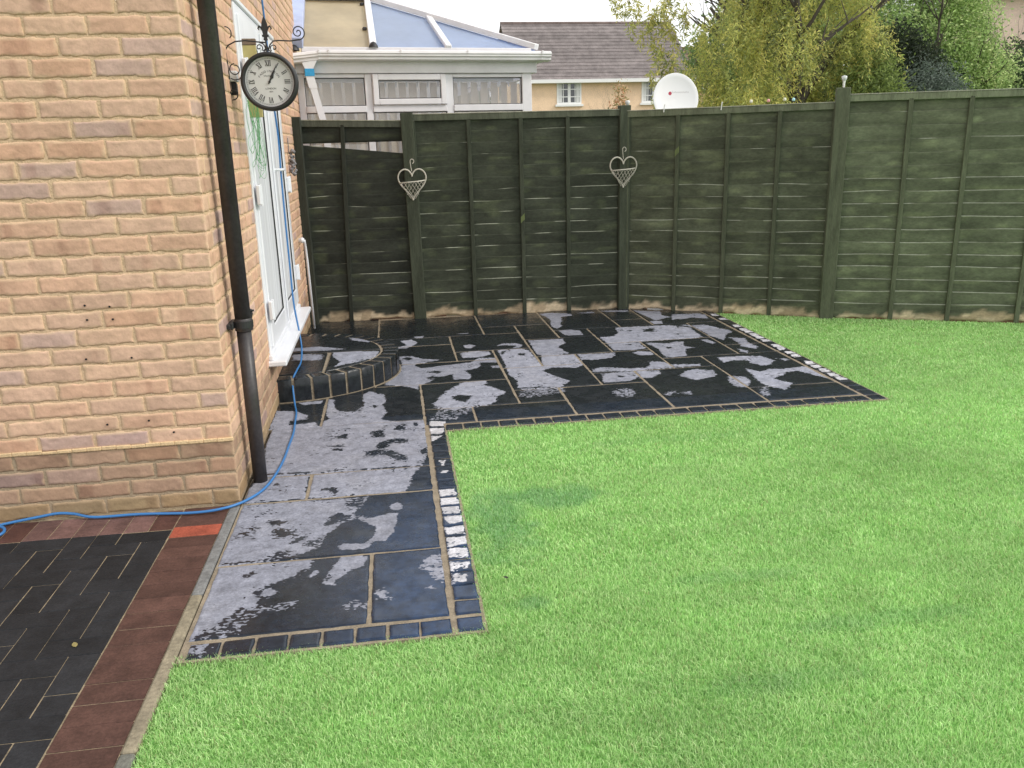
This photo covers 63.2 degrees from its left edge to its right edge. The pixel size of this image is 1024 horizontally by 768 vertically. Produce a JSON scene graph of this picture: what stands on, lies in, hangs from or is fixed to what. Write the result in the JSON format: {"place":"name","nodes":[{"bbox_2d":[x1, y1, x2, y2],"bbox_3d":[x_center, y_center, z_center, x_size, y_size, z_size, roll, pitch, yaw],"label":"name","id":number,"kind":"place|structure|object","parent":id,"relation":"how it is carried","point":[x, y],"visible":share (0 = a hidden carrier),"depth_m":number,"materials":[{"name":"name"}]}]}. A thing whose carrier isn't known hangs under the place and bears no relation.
{"place":"outdoors","nodes":[
{"label":"outdoors","id":0,"kind":"place"},
{"bbox_2d":[0,504,231,767],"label":"block paving","id":1,"kind":"structure","parent":0,"point":[135,653],"depth_m":2.81,"materials":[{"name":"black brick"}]},
{"bbox_2d":[176,308,889,666],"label":"patio","id":2,"kind":"structure","parent":0,"point":[270,598],"depth_m":4.62,"materials":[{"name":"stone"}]},
{"bbox_2d":[277,333,400,403],"bbox_3d":[-1.182,-0.147,5.878,0.787,0.174,1.405,-4,16,-7],"label":"curved step","id":3,"kind":"object","parent":2,"relation":"on","point":[333,365],"visible":0.94,"depth_m":5.53,"materials":[{"name":"stone"}]},
{"bbox_2d":[370,0,935,100],"label":"sky","id":4,"kind":"structure","parent":0,"point":[486,14],"materials":[{"name":"white"}]},
{"bbox_3d":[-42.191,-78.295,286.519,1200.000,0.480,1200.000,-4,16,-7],"label":"ground","id":5,"kind":"structure","parent":0,"visible":0},
{"bbox_2d":[0,0,315,522],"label":"brick house","id":6,"kind":"structure","parent":5,"relation":"on","point":[150,333],"depth_m":3.46,"materials":[{"name":"brick"}]},
{"bbox_2d":[0,0,302,535],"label":"blue cable","id":7,"kind":"object","parent":6,"relation":"hanging from","point":[2,525],"visible":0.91,"depth_m":3.82,"materials":[{"name":"blue plastic"}]},
{"bbox_2d":[229,71,238,94],"bbox_3d":[-1.419,-1.536,4.248,0.043,0.115,0.060,-4,16,-7],"label":"security lamp","id":8,"kind":"object","parent":6,"relation":"attached to","point":[234,85],"visible":0.75,"depth_m":4.23,"materials":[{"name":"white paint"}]},
{"bbox_2d":[241,39,262,117],"bbox_3d":[-1.434,-1.682,4.583,0.086,0.408,0.024,-4,16,-7],"label":"hanging board","id":9,"kind":"object","parent":6,"relation":"attached to","point":[249,49],"visible":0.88,"depth_m":4.54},
{"bbox_2d":[246,100,266,178],"bbox_3d":[-1.399,-1.354,4.544,0.074,0.457,0.329,-4,16,-7],"label":"garden string","id":10,"kind":"object","parent":6,"relation":"hanging from","point":[258,131],"visible":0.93,"depth_m":4.50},
{"bbox_2d":[224,16,304,110],"bbox_3d":[-1.236,-1.599,4.200,0.402,0.481,0.080,-4,16,-7],"label":"wall clock","id":11,"kind":"object","parent":6,"relation":"attached to","point":[269,80],"depth_m":4.20,"materials":[{"name":"black metal"}]},
{"bbox_2d":[231,0,310,366],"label":"french door","id":12,"kind":"structure","parent":6,"relation":"in","point":[283,334],"depth_m":5.26,"materials":[{"name":"white plastic"}]},
{"bbox_2d":[287,138,297,175],"bbox_3d":[-1.749,-1.806,6.629,0.062,0.295,0.086,-4,16,-7],"label":"wall ornament","id":13,"kind":"object","parent":6,"relation":"attached to","point":[292,163],"depth_m":6.62,"materials":[{"name":"grey metal"}]},
{"bbox_2d":[114,505,239,767],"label":"kerb","id":14,"kind":"structure","parent":5,"relation":"on","point":[130,749],"depth_m":2.62,"materials":[{"name":"concrete"}]},
{"bbox_2d":[292,0,551,152],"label":"conservatory","id":15,"kind":"object","parent":5,"relation":"on","point":[361,60],"visible":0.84,"depth_m":8.18,"materials":[{"name":"white plastic"}]},
{"bbox_2d":[297,73,531,150],"bbox_3d":[-1.258,-2.640,9.435,2.310,1.490,2.532,-6,17,-16],"label":"window frame","id":16,"kind":"structure","parent":15,"relation":"in","point":[525,80],"depth_m":8.17,"materials":[{"name":"plastic"}]},
{"bbox_2d":[130,313,1023,767],"bbox_3d":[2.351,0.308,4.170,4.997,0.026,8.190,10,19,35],"label":"artificial grass","id":17,"kind":"structure","parent":5,"relation":"on","point":[942,387],"depth_m":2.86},
{"bbox_2d":[498,21,695,110],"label":"house","id":18,"kind":"structure","parent":5,"relation":"on","point":[586,58],"depth_m":41.27,"materials":[{"name":"beige brick"}]},
{"bbox_2d":[555,83,582,106],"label":"window","id":19,"kind":"structure","parent":18,"relation":"in","point":[568,94],"depth_m":40.56,"materials":[{"name":"white paint"}]},
{"bbox_2d":[640,82,657,104],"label":"window","id":20,"kind":"structure","parent":18,"relation":"in","point":[646,95],"depth_m":41.22,"materials":[{"name":"white paint"}]},
{"bbox_2d":[590,72,630,108],"bbox_3d":[3.333,-7.395,24.694,2.727,3.790,1.760,-4,16,-7],"label":"russet shrub","id":21,"kind":"object","parent":5,"relation":"on","point":[622,89],"visible":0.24,"depth_m":24.29,"materials":[{"name":"brown plant"}]},
{"bbox_2d":[291,87,1023,324],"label":"garden fence","id":22,"kind":"object","parent":5,"relation":"on","point":[906,206],"visible":0.99,"depth_m":7.33,"materials":[{"name":"wood"}]},
{"bbox_2d":[397,159,426,199],"bbox_3d":[-0.874,-1.790,7.292,0.257,0.356,0.076,-4,16,-7],"label":"heart basket","id":23,"kind":"object","parent":22,"relation":"hanging from","point":[411,182],"visible":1,"depth_m":7.30,"materials":[{"name":"beige metal"}]},
{"bbox_2d":[609,147,636,187],"bbox_3d":[1.006,-1.939,7.449,0.257,0.356,0.076,-4,16,-7],"label":"heart basket","id":24,"kind":"object","parent":22,"relation":"hanging from","point":[627,179],"visible":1,"depth_m":7.46,"materials":[{"name":"beige metal"}]},
{"bbox_2d":[842,75,846,86],"bbox_3d":[2.703,-2.439,6.776,0.044,0.142,0.044,-4,16,-7],"label":"solar light","id":25,"kind":"object","parent":22,"relation":"attached to","point":[844,78],"visible":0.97,"depth_m":6.75,"materials":[{"name":"white paint"}]},
{"bbox_2d":[653,73,697,108],"bbox_3d":[2.494,-3.275,12.429,0.524,2.612,0.640,-14,20,-38],"label":"satellite dish","id":26,"kind":"object","parent":5,"relation":"on","point":[675,90],"visible":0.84,"depth_m":12.27,"materials":[{"name":"white metal"}]},
{"bbox_2d":[682,47,792,106],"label":"brown roof house","id":27,"kind":"structure","parent":5,"relation":"on","point":[703,75],"depth_m":52.85,"materials":[{"name":"beige brick"}]},
{"bbox_2d":[608,0,907,108],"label":"willow tree","id":28,"kind":"object","parent":5,"relation":"on","point":[763,52],"visible":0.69,"depth_m":12.70,"materials":[{"name":"green plant"}]},
{"bbox_2d":[667,0,893,106],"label":"background tree","id":29,"kind":"object","parent":5,"relation":"on","point":[693,59],"visible":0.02,"depth_m":19.29,"materials":[{"name":"green plant"}]},
{"bbox_2d":[815,28,925,101],"bbox_3d":[5.824,-4.006,13.323,1.971,3.362,1.650,-4,16,-7],"label":"leafy bush","id":30,"kind":"object","parent":5,"relation":"on","point":[887,79],"visible":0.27,"depth_m":12.87,"materials":[{"name":"green plant"}]},
{"bbox_2d":[852,1,974,91],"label":"evergreen bush","id":31,"kind":"object","parent":5,"relation":"on","point":[917,46],"visible":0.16,"depth_m":14.00,"materials":[{"name":"green plant"}]},
{"bbox_2d":[820,0,1023,89],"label":"ash tree","id":32,"kind":"object","parent":5,"relation":"on","point":[975,50],"visible":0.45,"depth_m":16.18,"materials":[{"name":"green plant"}]},
{"bbox_2d":[891,50,976,91],"bbox_3d":[6.812,-4.114,14.184,1.911,3.051,1.582,7,18,28],"label":"silver bush","id":33,"kind":"object","parent":5,"relation":"on","point":[944,81],"visible":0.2,"depth_m":13.63,"materials":[{"name":"green plant"}]},
{"bbox_2d":[941,0,1023,59],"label":"cream gable house","id":34,"kind":"structure","parent":5,"relation":"on","point":[1016,5],"depth_m":30.15,"materials":[{"name":"brick"}]},
{"bbox_2d":[966,32,1023,88],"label":"dark tree","id":35,"kind":"object","parent":5,"relation":"on","point":[1019,63],"visible":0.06,"depth_m":17.18,"materials":[{"name":"green plant"}]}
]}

